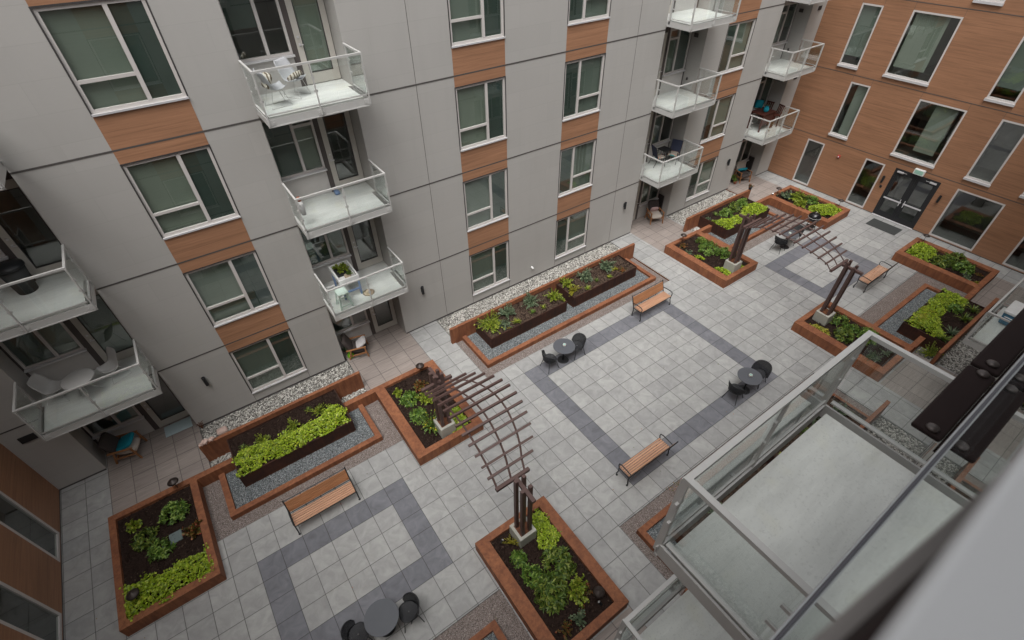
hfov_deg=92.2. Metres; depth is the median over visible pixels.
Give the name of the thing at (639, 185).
balcony door
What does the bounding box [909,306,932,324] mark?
ground cover
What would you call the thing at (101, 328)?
balcony door
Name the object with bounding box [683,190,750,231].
corten wall
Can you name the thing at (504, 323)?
shrub
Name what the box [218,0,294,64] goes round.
window
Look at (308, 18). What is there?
balcony door
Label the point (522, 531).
pergola
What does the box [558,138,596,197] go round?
window
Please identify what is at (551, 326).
blue gravel
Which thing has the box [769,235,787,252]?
bistro chair
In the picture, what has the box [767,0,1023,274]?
wood clad building
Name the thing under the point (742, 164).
armchair
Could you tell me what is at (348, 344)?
armchair
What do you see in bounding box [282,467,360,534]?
park bench
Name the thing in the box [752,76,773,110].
window
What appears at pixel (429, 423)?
vine
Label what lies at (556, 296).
shrub
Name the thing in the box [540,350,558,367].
bistro chair
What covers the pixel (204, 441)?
stone
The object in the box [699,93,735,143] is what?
window
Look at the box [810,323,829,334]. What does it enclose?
ground cover
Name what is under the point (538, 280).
river stone gravel
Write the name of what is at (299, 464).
blue gravel
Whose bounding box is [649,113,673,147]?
window
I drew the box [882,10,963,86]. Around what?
window
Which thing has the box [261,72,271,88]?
cushion
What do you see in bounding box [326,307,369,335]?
window
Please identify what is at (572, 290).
shrub
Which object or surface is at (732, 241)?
blue gravel
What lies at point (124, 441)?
cushion
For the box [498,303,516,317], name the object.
shrub
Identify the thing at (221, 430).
pink rock
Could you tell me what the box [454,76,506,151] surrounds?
window
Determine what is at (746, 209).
ground cover
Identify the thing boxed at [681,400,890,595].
corten wall
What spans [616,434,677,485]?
park bench
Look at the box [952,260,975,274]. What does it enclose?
shrub
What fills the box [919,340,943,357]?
shrub
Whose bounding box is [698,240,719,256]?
shrub
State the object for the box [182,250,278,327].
window
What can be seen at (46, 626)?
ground
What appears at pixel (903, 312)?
blue gravel
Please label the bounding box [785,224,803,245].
bistro chair
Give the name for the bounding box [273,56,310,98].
shell chair
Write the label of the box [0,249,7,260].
window
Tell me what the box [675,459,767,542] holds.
planter box
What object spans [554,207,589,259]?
window
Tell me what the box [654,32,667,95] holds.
balcony door
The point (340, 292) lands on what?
stool
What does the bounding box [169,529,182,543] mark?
slate slab
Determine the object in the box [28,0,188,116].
window
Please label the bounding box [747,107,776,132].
bar table
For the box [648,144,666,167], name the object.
sling chair
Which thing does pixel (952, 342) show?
corten wall
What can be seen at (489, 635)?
gravel bed
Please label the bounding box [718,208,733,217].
shrub
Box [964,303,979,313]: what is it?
spiky plant
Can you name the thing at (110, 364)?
shell chair
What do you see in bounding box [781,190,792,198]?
shrub
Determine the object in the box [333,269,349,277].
seed tray
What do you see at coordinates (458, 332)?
corten wall
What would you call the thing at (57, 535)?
window
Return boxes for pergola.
[421,367,535,547]
[723,213,863,325]
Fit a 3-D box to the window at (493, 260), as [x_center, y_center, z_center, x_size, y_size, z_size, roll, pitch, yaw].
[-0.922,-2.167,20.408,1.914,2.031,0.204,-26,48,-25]
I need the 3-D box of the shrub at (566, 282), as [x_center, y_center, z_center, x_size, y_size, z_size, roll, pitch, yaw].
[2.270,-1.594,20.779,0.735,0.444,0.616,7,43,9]
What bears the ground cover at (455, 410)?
on the corten planter at (426, 447)
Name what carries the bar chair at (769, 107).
on the apartment building at (162, 164)
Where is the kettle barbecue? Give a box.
[806,212,820,229]
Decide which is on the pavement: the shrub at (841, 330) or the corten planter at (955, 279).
the corten planter at (955, 279)
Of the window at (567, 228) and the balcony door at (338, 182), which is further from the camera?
the window at (567, 228)
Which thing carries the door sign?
attached to the wood clad building at (895, 93)
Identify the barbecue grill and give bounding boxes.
[0,258,38,294]
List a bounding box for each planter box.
[227,389,355,486]
[475,287,566,348]
[556,255,636,307]
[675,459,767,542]
[697,196,769,239]
[766,395,867,463]
[896,289,984,353]
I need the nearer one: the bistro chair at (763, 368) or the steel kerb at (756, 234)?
the bistro chair at (763, 368)
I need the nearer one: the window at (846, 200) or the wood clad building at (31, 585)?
the wood clad building at (31, 585)
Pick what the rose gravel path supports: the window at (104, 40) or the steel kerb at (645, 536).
the steel kerb at (645, 536)
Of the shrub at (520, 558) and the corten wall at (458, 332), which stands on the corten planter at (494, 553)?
the shrub at (520, 558)
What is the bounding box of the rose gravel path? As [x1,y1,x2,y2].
[203,205,966,639]
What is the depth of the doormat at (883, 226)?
24.95 m
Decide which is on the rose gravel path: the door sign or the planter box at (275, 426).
the planter box at (275, 426)
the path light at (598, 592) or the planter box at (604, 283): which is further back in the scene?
the planter box at (604, 283)
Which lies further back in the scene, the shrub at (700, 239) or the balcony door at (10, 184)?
the shrub at (700, 239)
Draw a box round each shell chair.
[27,373,69,404]
[96,347,131,383]
[253,68,292,109]
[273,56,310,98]
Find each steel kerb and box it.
[218,404,382,520]
[462,258,655,367]
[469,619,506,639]
[636,393,868,587]
[705,211,784,247]
[873,283,940,326]
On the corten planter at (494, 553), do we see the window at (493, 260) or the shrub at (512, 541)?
the shrub at (512, 541)
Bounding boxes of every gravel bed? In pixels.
[200,191,992,465]
[483,632,497,639]
[647,454,764,557]
[708,215,776,244]
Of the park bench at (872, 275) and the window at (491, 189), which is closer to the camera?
the window at (491, 189)
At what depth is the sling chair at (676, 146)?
23.41 m
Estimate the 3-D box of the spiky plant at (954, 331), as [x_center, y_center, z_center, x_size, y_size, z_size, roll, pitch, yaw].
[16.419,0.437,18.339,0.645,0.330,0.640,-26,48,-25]
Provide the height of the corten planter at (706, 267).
0.462 m
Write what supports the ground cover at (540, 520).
on the corten planter at (494, 553)
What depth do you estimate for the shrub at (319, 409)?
16.09 m
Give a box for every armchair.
[97,430,147,463]
[341,333,369,359]
[645,200,664,224]
[734,161,751,183]
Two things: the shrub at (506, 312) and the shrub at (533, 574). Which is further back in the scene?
the shrub at (506, 312)
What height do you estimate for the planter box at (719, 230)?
0.640 m
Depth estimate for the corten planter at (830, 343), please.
18.52 m
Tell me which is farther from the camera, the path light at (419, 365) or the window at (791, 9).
the window at (791, 9)
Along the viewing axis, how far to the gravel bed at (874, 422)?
18.15 m
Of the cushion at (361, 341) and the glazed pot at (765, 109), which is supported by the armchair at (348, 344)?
the cushion at (361, 341)
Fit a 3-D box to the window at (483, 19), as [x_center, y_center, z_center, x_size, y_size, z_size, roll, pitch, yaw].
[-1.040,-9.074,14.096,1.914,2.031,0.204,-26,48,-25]
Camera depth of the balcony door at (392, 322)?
19.58 m
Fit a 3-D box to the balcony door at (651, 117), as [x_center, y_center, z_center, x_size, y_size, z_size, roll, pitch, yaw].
[5.929,-8.231,22.633,1.060,2.420,0.134,-26,48,-25]
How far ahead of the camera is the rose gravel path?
15.25 m
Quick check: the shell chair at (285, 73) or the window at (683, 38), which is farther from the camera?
the window at (683, 38)
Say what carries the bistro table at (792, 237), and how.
on the pavement
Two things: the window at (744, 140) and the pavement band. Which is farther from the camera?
the window at (744, 140)
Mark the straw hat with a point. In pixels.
(365, 292)
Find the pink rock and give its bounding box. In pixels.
[216,426,227,435]
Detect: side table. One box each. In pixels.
[60,368,102,396]
[657,146,671,161]
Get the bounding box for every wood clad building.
[0,443,63,639]
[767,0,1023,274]
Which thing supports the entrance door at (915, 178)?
in the wood clad building at (895, 93)
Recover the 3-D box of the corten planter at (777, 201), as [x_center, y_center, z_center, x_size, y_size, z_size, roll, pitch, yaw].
[15.109,-5.770,25.919,3.482,0.462,3.393,-26,48,-25]
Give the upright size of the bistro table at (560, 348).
0.733 m
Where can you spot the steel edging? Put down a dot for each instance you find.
(651, 269)
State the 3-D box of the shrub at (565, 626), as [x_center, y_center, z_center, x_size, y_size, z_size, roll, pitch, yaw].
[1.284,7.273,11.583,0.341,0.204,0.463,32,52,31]
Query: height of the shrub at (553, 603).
0.653 m
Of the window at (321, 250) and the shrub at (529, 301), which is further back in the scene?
the shrub at (529, 301)
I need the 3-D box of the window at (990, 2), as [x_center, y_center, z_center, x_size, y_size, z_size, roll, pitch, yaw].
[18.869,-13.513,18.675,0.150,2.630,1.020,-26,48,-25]
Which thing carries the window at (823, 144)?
in the wood clad building at (895, 93)
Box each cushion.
[116,432,133,450]
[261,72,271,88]
[287,70,301,80]
[356,336,365,347]
[650,207,658,211]
[755,100,763,107]
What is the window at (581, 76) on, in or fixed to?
in the apartment building at (162, 164)
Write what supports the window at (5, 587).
in the wood clad building at (31, 585)
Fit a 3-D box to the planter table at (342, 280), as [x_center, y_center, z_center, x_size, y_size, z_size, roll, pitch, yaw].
[-5.570,-1.341,16.538,0.660,0.800,1.020,-26,48,-25]
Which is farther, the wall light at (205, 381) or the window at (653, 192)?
the window at (653, 192)
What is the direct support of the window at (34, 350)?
in the apartment building at (162, 164)
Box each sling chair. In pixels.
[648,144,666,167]
[667,139,682,164]
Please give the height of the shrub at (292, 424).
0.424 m
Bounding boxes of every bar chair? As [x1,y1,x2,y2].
[758,100,774,121]
[766,104,784,127]
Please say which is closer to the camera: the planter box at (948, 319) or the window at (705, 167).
the planter box at (948, 319)
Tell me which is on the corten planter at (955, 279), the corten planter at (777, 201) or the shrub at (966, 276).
the shrub at (966, 276)
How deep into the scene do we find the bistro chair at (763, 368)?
17.30 m
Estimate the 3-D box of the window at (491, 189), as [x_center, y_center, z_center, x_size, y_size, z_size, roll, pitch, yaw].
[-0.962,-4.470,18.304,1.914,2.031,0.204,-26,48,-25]
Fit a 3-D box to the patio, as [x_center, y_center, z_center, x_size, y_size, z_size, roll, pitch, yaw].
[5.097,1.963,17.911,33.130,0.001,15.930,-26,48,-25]
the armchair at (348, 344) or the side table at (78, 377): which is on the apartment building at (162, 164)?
the side table at (78, 377)
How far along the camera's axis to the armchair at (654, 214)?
25.34 m
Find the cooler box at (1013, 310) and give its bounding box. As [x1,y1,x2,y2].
[998,300,1023,325]
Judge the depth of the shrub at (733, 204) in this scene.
25.19 m
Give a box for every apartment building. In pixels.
[0,0,827,489]
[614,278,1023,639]
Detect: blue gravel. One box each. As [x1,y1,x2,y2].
[226,409,374,507]
[469,271,647,358]
[647,471,722,551]
[710,215,778,243]
[879,289,935,343]
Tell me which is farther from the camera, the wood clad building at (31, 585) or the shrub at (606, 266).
the shrub at (606, 266)
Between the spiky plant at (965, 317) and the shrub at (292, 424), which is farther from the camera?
the spiky plant at (965, 317)
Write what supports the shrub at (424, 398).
on the corten planter at (426, 447)
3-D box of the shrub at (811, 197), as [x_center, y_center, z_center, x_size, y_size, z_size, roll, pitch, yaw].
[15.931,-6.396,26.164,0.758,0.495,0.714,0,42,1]
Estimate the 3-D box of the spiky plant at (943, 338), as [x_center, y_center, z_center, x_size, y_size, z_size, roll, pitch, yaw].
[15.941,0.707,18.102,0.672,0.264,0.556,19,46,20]
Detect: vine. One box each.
[414,409,437,434]
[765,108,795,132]
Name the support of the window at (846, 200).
in the wood clad building at (895, 93)
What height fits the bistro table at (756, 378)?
0.733 m
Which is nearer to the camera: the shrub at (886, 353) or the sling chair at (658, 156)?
the shrub at (886, 353)
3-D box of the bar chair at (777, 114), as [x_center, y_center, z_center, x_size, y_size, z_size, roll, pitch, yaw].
[14.171,-10.987,26.511,0.500,1.090,0.400,-15,44,-15]
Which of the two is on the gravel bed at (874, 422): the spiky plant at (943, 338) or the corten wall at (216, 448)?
the corten wall at (216, 448)
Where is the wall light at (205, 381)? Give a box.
[201,377,208,385]
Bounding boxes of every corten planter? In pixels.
[108,457,235,636]
[343,359,483,465]
[475,495,628,639]
[664,224,757,287]
[756,185,850,229]
[791,301,925,381]
[891,237,999,300]
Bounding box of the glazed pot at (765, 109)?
[763,106,768,112]
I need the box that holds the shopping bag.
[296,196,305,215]
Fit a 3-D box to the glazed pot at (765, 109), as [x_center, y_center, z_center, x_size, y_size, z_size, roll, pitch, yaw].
[13.355,-11.072,25.875,0.280,0.290,0.280,-26,48,-25]
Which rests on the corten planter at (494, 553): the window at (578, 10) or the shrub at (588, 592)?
the shrub at (588, 592)
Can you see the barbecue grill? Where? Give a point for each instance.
(15, 269)
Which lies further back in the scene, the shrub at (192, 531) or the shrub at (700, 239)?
the shrub at (700, 239)
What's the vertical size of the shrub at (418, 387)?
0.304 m
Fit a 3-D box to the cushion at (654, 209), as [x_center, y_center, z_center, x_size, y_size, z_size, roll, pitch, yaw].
[7.332,-5.699,25.424,0.400,0.366,0.277,-7,43,-6]
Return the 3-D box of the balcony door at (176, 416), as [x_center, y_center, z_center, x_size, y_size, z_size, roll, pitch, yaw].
[-11.319,2.488,15.819,1.050,2.420,0.120,-26,48,-25]
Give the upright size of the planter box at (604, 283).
0.638 m
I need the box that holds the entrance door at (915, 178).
[871,168,940,229]
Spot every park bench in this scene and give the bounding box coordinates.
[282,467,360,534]
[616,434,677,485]
[631,280,672,321]
[853,261,898,292]
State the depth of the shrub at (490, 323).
18.97 m
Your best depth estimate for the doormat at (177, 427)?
16.44 m
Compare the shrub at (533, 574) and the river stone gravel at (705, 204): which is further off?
the river stone gravel at (705, 204)
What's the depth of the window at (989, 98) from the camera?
20.16 m
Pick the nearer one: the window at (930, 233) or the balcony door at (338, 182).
the balcony door at (338, 182)
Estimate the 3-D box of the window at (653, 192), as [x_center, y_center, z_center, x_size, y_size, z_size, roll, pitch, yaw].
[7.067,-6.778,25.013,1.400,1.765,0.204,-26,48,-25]
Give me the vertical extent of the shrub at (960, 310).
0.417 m
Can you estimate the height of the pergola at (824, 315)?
2.991 m
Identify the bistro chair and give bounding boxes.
[341,619,372,639]
[398,592,424,632]
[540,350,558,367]
[572,333,585,359]
[722,380,745,404]
[751,360,771,387]
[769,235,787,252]
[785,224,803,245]
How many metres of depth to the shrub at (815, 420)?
15.51 m
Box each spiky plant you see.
[937,331,952,341]
[945,326,963,334]
[957,312,976,320]
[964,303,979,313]
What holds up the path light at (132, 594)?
on the corten planter at (130, 565)
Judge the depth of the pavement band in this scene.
14.53 m
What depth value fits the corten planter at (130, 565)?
13.16 m
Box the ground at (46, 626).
[24,170,1023,639]
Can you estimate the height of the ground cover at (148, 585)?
0.294 m
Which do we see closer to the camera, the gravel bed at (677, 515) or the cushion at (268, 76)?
the cushion at (268, 76)
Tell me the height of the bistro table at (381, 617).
0.733 m
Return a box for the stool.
[334,286,353,310]
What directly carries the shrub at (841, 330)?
on the corten planter at (830, 343)
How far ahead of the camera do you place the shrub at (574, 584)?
12.10 m
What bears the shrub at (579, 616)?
on the corten planter at (494, 553)
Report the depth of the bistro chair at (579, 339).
18.45 m
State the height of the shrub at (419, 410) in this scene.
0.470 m
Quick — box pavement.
[60,171,1023,639]
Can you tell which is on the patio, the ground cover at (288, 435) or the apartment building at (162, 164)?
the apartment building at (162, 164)
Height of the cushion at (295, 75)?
0.242 m
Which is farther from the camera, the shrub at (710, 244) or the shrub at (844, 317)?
the shrub at (710, 244)
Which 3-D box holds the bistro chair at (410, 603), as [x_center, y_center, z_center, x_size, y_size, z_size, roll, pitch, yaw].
[-2.466,7.026,11.897,0.568,0.834,0.633,-21,46,-20]
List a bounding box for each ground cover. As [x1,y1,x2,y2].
[119,542,213,621]
[231,404,350,477]
[450,406,470,432]
[532,508,561,549]
[714,202,768,229]
[716,267,730,275]
[808,202,842,215]
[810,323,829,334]
[904,288,968,336]
[906,242,938,262]
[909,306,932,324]
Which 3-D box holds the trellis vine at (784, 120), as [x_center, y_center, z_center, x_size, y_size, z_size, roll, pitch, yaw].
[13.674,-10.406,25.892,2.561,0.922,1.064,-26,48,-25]
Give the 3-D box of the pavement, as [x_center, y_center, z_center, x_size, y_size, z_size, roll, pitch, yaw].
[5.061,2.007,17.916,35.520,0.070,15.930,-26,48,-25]
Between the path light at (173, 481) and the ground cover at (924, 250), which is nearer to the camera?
the path light at (173, 481)
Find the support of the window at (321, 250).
in the apartment building at (162, 164)
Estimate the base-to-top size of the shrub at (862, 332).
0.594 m
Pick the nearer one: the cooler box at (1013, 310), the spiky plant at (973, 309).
the cooler box at (1013, 310)
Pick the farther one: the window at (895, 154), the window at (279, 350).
the window at (895, 154)
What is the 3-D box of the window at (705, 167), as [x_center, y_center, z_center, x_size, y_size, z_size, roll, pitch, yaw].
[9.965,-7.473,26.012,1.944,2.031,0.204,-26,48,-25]
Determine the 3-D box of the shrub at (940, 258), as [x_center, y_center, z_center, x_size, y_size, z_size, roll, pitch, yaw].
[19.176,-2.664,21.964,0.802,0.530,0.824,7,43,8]
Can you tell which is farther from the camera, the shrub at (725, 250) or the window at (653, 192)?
the window at (653, 192)
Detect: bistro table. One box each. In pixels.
[364,598,398,636]
[553,338,574,363]
[737,367,762,394]
[780,229,798,248]
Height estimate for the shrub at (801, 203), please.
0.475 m
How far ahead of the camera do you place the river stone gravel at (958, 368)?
17.93 m
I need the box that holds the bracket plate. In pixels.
[911,308,1023,452]
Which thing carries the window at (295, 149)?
in the apartment building at (162, 164)
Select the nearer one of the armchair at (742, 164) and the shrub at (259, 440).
the shrub at (259, 440)
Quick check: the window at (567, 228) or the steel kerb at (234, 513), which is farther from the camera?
the window at (567, 228)
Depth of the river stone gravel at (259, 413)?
17.21 m
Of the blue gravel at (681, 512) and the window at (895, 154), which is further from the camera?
the window at (895, 154)
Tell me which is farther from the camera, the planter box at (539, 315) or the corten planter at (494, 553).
the planter box at (539, 315)
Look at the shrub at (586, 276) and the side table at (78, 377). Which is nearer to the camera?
the side table at (78, 377)
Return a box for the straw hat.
[363,289,374,295]
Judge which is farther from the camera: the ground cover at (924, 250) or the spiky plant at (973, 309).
the ground cover at (924, 250)
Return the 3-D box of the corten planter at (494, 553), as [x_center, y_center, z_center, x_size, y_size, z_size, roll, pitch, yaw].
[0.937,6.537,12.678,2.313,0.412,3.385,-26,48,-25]
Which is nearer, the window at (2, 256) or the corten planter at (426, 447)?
the window at (2, 256)
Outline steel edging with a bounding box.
[633,257,668,280]
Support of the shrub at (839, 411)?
in the planter box at (831, 399)
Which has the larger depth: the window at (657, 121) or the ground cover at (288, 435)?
the window at (657, 121)
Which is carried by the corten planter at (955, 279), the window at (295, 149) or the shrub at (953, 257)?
the shrub at (953, 257)
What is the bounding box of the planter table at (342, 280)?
[328,260,362,299]
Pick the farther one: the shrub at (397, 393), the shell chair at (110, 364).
the shrub at (397, 393)
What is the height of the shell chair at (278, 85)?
0.869 m
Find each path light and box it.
[126,588,139,600]
[167,477,177,486]
[416,363,423,373]
[593,586,604,598]
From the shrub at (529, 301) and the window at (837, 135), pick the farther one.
the window at (837, 135)
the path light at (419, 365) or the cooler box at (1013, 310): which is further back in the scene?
the path light at (419, 365)
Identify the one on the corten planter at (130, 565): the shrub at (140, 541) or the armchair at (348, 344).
the shrub at (140, 541)
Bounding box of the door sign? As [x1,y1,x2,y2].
[913,168,925,176]
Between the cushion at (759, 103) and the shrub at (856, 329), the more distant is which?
the cushion at (759, 103)
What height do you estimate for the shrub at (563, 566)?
0.655 m
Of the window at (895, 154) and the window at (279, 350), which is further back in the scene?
the window at (895, 154)
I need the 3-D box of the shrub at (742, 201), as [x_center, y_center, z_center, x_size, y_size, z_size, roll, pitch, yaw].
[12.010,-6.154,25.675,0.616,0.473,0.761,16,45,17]
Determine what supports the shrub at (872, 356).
on the corten planter at (830, 343)
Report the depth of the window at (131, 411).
15.52 m
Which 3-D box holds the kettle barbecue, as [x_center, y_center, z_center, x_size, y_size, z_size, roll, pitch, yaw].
[14.944,-4.910,24.480,0.604,1.044,0.612,-26,48,-25]
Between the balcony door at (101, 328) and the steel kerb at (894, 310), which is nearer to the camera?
the balcony door at (101, 328)
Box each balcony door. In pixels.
[0,179,76,278]
[69,289,139,361]
[139,372,188,426]
[284,0,340,84]
[317,111,364,189]
[347,218,382,269]
[369,299,397,332]
[633,180,641,219]
[642,111,653,163]
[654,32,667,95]
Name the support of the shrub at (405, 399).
on the corten planter at (426, 447)
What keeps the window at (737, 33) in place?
in the apartment building at (162, 164)
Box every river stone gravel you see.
[200,362,365,466]
[437,243,618,333]
[667,190,735,231]
[867,313,995,460]
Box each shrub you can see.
[125,519,142,533]
[129,525,159,552]
[145,536,176,562]
[157,498,189,525]
[181,519,201,539]
[253,433,270,447]
[286,417,299,431]
[309,403,324,415]
[392,387,401,397]
[398,390,419,407]
[409,406,426,424]
[413,379,428,391]
[414,391,432,404]
[474,309,504,333]
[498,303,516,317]
[499,317,512,329]
[503,534,518,545]
[509,549,527,568]
[520,563,544,589]
[521,290,542,309]
[533,570,568,615]
[540,545,576,579]
[542,288,564,301]
[555,620,571,639]
[558,573,589,607]
[559,277,573,287]
[568,281,580,295]
[569,609,586,630]
[577,268,593,282]
[584,582,592,597]
[599,258,615,272]
[695,236,706,243]
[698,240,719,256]
[717,247,730,258]
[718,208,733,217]
[729,201,739,212]
[737,198,747,206]
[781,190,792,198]
[790,188,805,200]
[793,199,806,208]
[804,194,818,204]
[805,414,820,426]
[829,312,849,326]
[831,402,853,414]
[833,325,855,343]
[845,323,860,333]
[856,327,879,345]
[866,348,883,361]
[879,348,892,356]
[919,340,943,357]
[930,255,950,268]
[944,251,967,265]
[944,302,964,314]
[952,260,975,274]
[963,271,971,280]
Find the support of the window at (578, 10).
in the apartment building at (162, 164)
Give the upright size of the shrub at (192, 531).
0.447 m
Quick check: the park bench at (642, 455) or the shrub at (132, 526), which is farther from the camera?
the park bench at (642, 455)
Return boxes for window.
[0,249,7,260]
[0,322,86,372]
[0,491,59,561]
[0,581,61,639]
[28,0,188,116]
[83,406,143,439]
[120,144,240,239]
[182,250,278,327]
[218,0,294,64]
[229,328,306,393]
[260,119,326,182]
[297,225,350,269]
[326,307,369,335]
[447,0,505,47]
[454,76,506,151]
[463,167,508,231]
[469,240,509,295]
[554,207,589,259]
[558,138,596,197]
[562,53,605,121]
[567,0,611,25]
[639,181,659,206]
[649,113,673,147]
[662,29,691,76]
[685,156,717,201]
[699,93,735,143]
[717,18,756,74]
[735,139,753,165]
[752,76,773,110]
[772,2,798,46]
[792,138,824,185]
[828,82,870,140]
[837,3,883,69]
[845,158,884,207]
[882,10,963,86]
[890,99,966,168]
[929,189,1004,250]
[963,119,1023,186]
[973,0,1004,5]
[984,36,1023,106]
[1002,237,1023,271]
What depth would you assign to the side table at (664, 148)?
23.26 m
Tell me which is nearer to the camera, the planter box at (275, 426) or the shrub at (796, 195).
the planter box at (275, 426)
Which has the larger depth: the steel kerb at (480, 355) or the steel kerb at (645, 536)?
the steel kerb at (480, 355)
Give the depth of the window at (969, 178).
21.42 m
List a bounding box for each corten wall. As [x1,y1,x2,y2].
[199,371,363,461]
[449,243,634,343]
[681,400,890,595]
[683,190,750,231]
[930,298,998,364]
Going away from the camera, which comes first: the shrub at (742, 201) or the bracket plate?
the bracket plate
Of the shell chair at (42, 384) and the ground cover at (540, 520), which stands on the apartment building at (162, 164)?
the shell chair at (42, 384)
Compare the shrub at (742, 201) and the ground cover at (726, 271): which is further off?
the shrub at (742, 201)
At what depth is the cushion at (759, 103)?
26.27 m
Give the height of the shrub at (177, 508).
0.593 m
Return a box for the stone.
[200,438,208,445]
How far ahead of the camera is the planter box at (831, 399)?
15.69 m
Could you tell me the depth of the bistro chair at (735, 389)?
16.58 m
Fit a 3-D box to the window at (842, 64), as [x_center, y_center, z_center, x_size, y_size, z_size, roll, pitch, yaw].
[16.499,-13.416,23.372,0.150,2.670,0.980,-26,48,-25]
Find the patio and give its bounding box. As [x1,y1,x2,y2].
[106,173,1023,639]
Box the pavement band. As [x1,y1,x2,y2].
[257,236,877,639]
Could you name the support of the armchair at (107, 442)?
on the patio
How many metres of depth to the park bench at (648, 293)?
20.18 m
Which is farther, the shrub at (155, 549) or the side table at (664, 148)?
the side table at (664, 148)
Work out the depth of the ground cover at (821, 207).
25.41 m
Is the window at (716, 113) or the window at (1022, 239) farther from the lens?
the window at (716, 113)
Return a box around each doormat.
[164,416,192,437]
[866,218,901,234]
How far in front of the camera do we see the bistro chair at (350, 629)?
11.52 m

